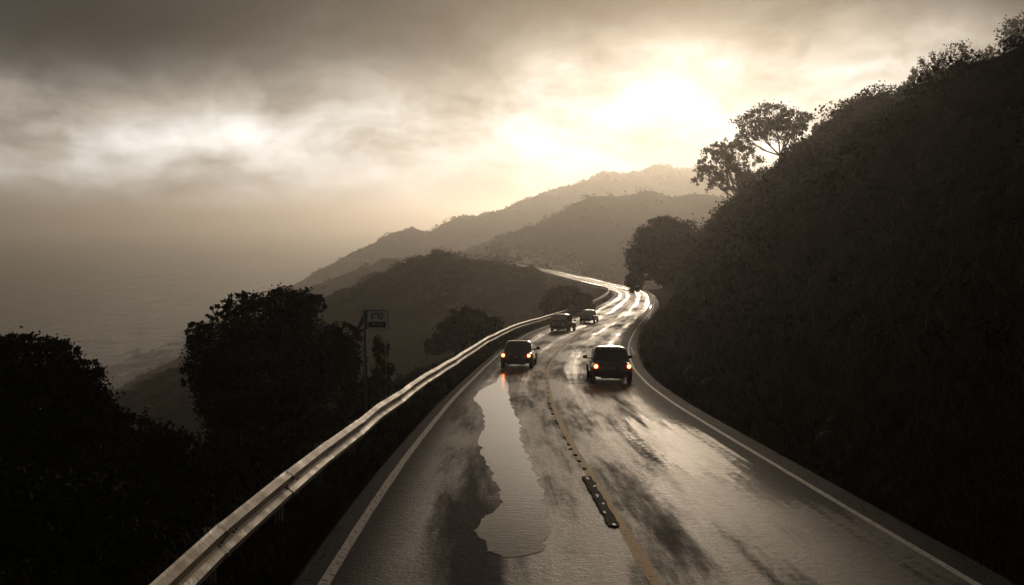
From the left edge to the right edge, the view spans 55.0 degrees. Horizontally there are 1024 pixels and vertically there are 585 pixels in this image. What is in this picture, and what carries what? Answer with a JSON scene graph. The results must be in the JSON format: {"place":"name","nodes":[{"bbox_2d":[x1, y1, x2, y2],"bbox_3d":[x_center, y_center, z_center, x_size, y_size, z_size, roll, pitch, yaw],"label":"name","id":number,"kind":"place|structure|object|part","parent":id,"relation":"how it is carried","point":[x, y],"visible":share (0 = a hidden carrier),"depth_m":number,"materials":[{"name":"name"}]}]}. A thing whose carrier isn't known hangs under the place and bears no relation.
{"place":"outdoors","nodes":[
{"label":"outdoors","id":0,"kind":"place"},
{"bbox_2d":[0,229,431,408],"bbox_3d":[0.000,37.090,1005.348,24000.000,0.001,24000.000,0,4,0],"label":"sea","id":1,"kind":"structure","parent":0,"point":[125,306],"depth_m":1916.06,"materials":[{"name":"liquid"}]},
{"bbox_2d":[2,164,755,447],"bbox_3d":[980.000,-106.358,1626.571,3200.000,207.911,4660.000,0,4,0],"label":"hills","id":2,"kind":"structure","parent":0,"point":[626,217],"depth_m":685.80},
{"bbox_2d":[110,163,763,394],"bbox_3d":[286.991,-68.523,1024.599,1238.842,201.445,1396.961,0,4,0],"label":"hill canopy","id":3,"kind":"object","parent":2,"relation":"on","point":[488,240],"visible":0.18,"depth_m":1154.55,"materials":[{"name":"plant"}]},
{"bbox_2d":[0,46,1023,584],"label":"ground","id":4,"kind":"structure","parent":0,"point":[1010,88],"depth_m":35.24,"materials":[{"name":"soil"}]},
{"bbox_2d":[0,326,141,584],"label":"oak tree","id":5,"kind":"object","parent":4,"relation":"on","point":[57,427],"visible":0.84,"depth_m":26.27,"materials":[{"name":"green plant"}]},
{"bbox_2d":[64,403,218,539],"bbox_3d":[-9.401,5.019,25.416,3.518,4.265,4.858,-3,5,-35],"label":"coastal shrub","id":6,"kind":"object","parent":4,"relation":"on","point":[156,468],"visible":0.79,"depth_m":24.97,"materials":[{"name":"green plant"}]},
{"bbox_2d":[0,320,547,584],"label":"bank brush","id":7,"kind":"object","parent":4,"relation":"on","point":[208,509],"visible":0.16,"depth_m":33.25,"materials":[{"name":"green plant"}]},
{"bbox_2d":[179,282,373,463],"bbox_3d":[-9.717,3.462,40.361,7.489,7.746,6.741,-2,4,-20],"label":"oak tree","id":8,"kind":"object","parent":4,"relation":"on","point":[241,384],"visible":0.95,"depth_m":39.08,"materials":[{"name":"green plant"}]},
{"bbox_2d":[86,324,545,584],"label":"verge grass","id":9,"kind":"structure","parent":4,"relation":"on","point":[279,545],"depth_m":20.02,"materials":[{"name":"plant"}]},
{"bbox_2d":[61,246,591,504],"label":"headland scrub","id":10,"kind":"object","parent":4,"relation":"on","point":[379,280],"visible":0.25,"depth_m":231.36,"materials":[{"name":"green plant"}]},
{"bbox_2d":[356,309,388,412],"bbox_3d":[-5.073,2.901,35.884,1.211,4.596,0.378,0,4,0],"label":"road sign","id":11,"kind":"object","parent":4,"relation":"on","point":[374,319],"visible":0.98,"depth_m":35.60,"materials":[{"name":"grey metal"}]},
{"bbox_2d":[357,334,396,401],"bbox_3d":[-6.660,4.029,48.684,1.681,4.212,2.915,-3,5,-37],"label":"coastal shrub","id":12,"kind":"object","parent":4,"relation":"on","point":[378,391],"visible":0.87,"depth_m":47.92,"materials":[{"name":"green plant"}]},
{"bbox_2d":[149,271,608,584],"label":"guardrail","id":13,"kind":"object","parent":4,"relation":"on","point":[204,557],"visible":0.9,"depth_m":17.40,"materials":[{"name":"metal"}]},
{"bbox_2d":[423,305,504,355],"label":"coastal oak","id":14,"kind":"object","parent":4,"relation":"on","point":[463,329],"visible":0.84,"depth_m":91.53,"materials":[{"name":"green plant"}]},
{"bbox_2d":[538,285,600,314],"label":"coastal oak","id":15,"kind":"object","parent":4,"relation":"on","point":[556,300],"visible":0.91,"depth_m":149.07,"materials":[{"name":"green plant"}]},
{"bbox_2d":[595,288,605,297],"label":"coastal shrub","id":16,"kind":"object","parent":4,"relation":"on","point":[603,292],"visible":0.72,"depth_m":204.27,"materials":[{"name":"green plant"}]},
{"bbox_2d":[621,213,701,293],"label":"overhanging oak","id":17,"kind":"object","parent":4,"relation":"on","point":[659,260],"visible":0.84,"depth_m":148.63,"materials":[{"name":"green plant"}]},
{"bbox_2d":[700,377,712,386],"bbox_3d":[8.497,3.874,42.412,0.808,0.399,0.441,-31,10,-15],"label":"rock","id":18,"kind":"object","parent":4,"relation":"on","point":[703,382],"visible":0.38,"depth_m":42.27,"materials":[{"name":"grey stone"}]},
{"bbox_2d":[703,201,727,230],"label":"skyline bush","id":19,"kind":"object","parent":4,"relation":"on","point":[718,211],"visible":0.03,"depth_m":149.89,"materials":[{"name":"green plant"}]},
{"bbox_2d":[690,137,767,201],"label":"leaning oak","id":20,"kind":"object","parent":4,"relation":"on","point":[727,159],"visible":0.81,"depth_m":174.12,"materials":[{"name":"green plant"}]},
{"bbox_2d":[728,99,813,157],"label":"umbrella oak","id":21,"kind":"object","parent":4,"relation":"on","point":[780,124],"visible":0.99,"depth_m":172.84,"materials":[{"name":"green plant"}]},
{"bbox_2d":[815,431,834,441],"bbox_3d":[8.436,3.921,26.348,0.437,0.404,0.582,8,-25,-37],"label":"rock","id":22,"kind":"object","parent":4,"relation":"on","point":[824,434],"visible":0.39,"depth_m":26.24,"materials":[{"name":"grey stone"}]},
{"bbox_2d":[677,54,998,284],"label":"hillside thicket","id":23,"kind":"object","parent":4,"relation":"on","point":[783,165],"visible":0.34,"depth_m":112.88,"materials":[{"name":"green plant"}]},
{"bbox_2d":[668,26,1023,386],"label":"hillside brush","id":24,"kind":"object","parent":4,"relation":"on","point":[870,127],"visible":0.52,"depth_m":46.44,"materials":[{"name":"green plant"}]},
{"bbox_2d":[898,81,909,90],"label":"skyline bush","id":25,"kind":"object","parent":4,"relation":"on","point":[903,85],"visible":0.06,"depth_m":164.81,"materials":[{"name":"green plant"}]},
{"bbox_2d":[904,50,946,86],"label":"skyline bush","id":26,"kind":"object","parent":4,"relation":"on","point":[911,78],"visible":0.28,"depth_m":165.68,"materials":[{"name":"green plant"}]},
{"bbox_2d":[921,38,991,76],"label":"skyline bush","id":27,"kind":"object","parent":4,"relation":"on","point":[960,48],"visible":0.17,"depth_m":163.55,"materials":[{"name":"green plant"}]},
{"bbox_2d":[978,45,1008,60],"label":"skyline bush","id":28,"kind":"object","parent":4,"relation":"on","point":[994,53],"visible":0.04,"depth_m":165.10,"materials":[{"name":"green plant"}]},
{"bbox_2d":[993,10,1023,57],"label":"corner tree","id":29,"kind":"object","parent":4,"relation":"on","point":[1014,23],"visible":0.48,"depth_m":164.87,"materials":[{"name":"green plant"}]},
{"bbox_2d":[0,0,1023,228],"label":"sky","id":30,"kind":"structure","parent":0,"point":[115,114],"materials":[{"name":"grey"}]},
{"bbox_2d":[291,264,1017,584],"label":"road","id":31,"kind":"structure","parent":0,"point":[694,501],"depth_m":19.18,"materials":[{"name":"grey asphalt"}]},
{"bbox_2d":[317,292,615,584],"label":"white edge line","id":32,"kind":"object","parent":31,"relation":"on","point":[334,567],"visible":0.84,"depth_m":19.44,"materials":[{"name":"paint"}]},
{"bbox_2d":[473,370,550,556],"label":"puddle","id":33,"kind":"object","parent":31,"relation":"on","point":[515,524],"visible":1,"depth_m":21.23,"materials":[{"name":"grey liquid"}]},
{"bbox_2d":[501,340,539,367],"bbox_3d":[0.442,3.616,58.645,2.370,1.579,4.625,0,0,5],"label":"car","id":34,"kind":"object","parent":31,"relation":"on","point":[521,352],"visible":1,"depth_m":56.97,"materials":[{"name":"paint"}]},
{"bbox_2d":[550,313,575,331],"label":"people carrier","id":35,"kind":"object","parent":31,"relation":"on","point":[561,321],"visible":1,"depth_m":96.33,"materials":[{"name":"grey paint"}]},
{"bbox_2d":[580,310,598,322],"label":"estate car","id":36,"kind":"object","parent":31,"relation":"on","point":[588,315],"visible":0.99,"depth_m":119.47,"materials":[{"name":"silver metal"}]},
{"bbox_2d":[582,476,618,526],"bbox_3d":[1.732,4.113,19.647,0.243,0.408,4.776,0,4,-1],"label":"lane separator","id":37,"kind":"object","parent":31,"relation":"on","point":[605,510],"visible":1,"depth_m":19.18,"materials":[{"name":"rubber"}]},
{"bbox_2d":[546,295,661,584],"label":"yellow centre line","id":38,"kind":"object","parent":31,"relation":"on","point":[644,563],"visible":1,"depth_m":19.16,"materials":[{"name":"paint"}]},
{"bbox_2d":[583,346,631,382],"bbox_3d":[4.793,3.500,48.932,2.470,1.739,5.025,0,0,1],"label":"suv","id":39,"kind":"object","parent":31,"relation":"on","point":[608,362],"visible":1,"depth_m":47.15,"materials":[{"name":"black paint"}]},
{"bbox_3d":[4.769,3.023,47.513,1.479,0.504,0.165,0,0,1],"label":"rear window","id":40,"kind":"part","parent":39,"relation":"part of","materials":[{"name":"black glass"}]},
{"bbox_2d":[627,294,980,584],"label":"white edge line","id":41,"kind":"object","parent":31,"relation":"on","point":[930,557],"visible":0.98,"depth_m":19.64,"materials":[{"name":"paint"}]}
]}

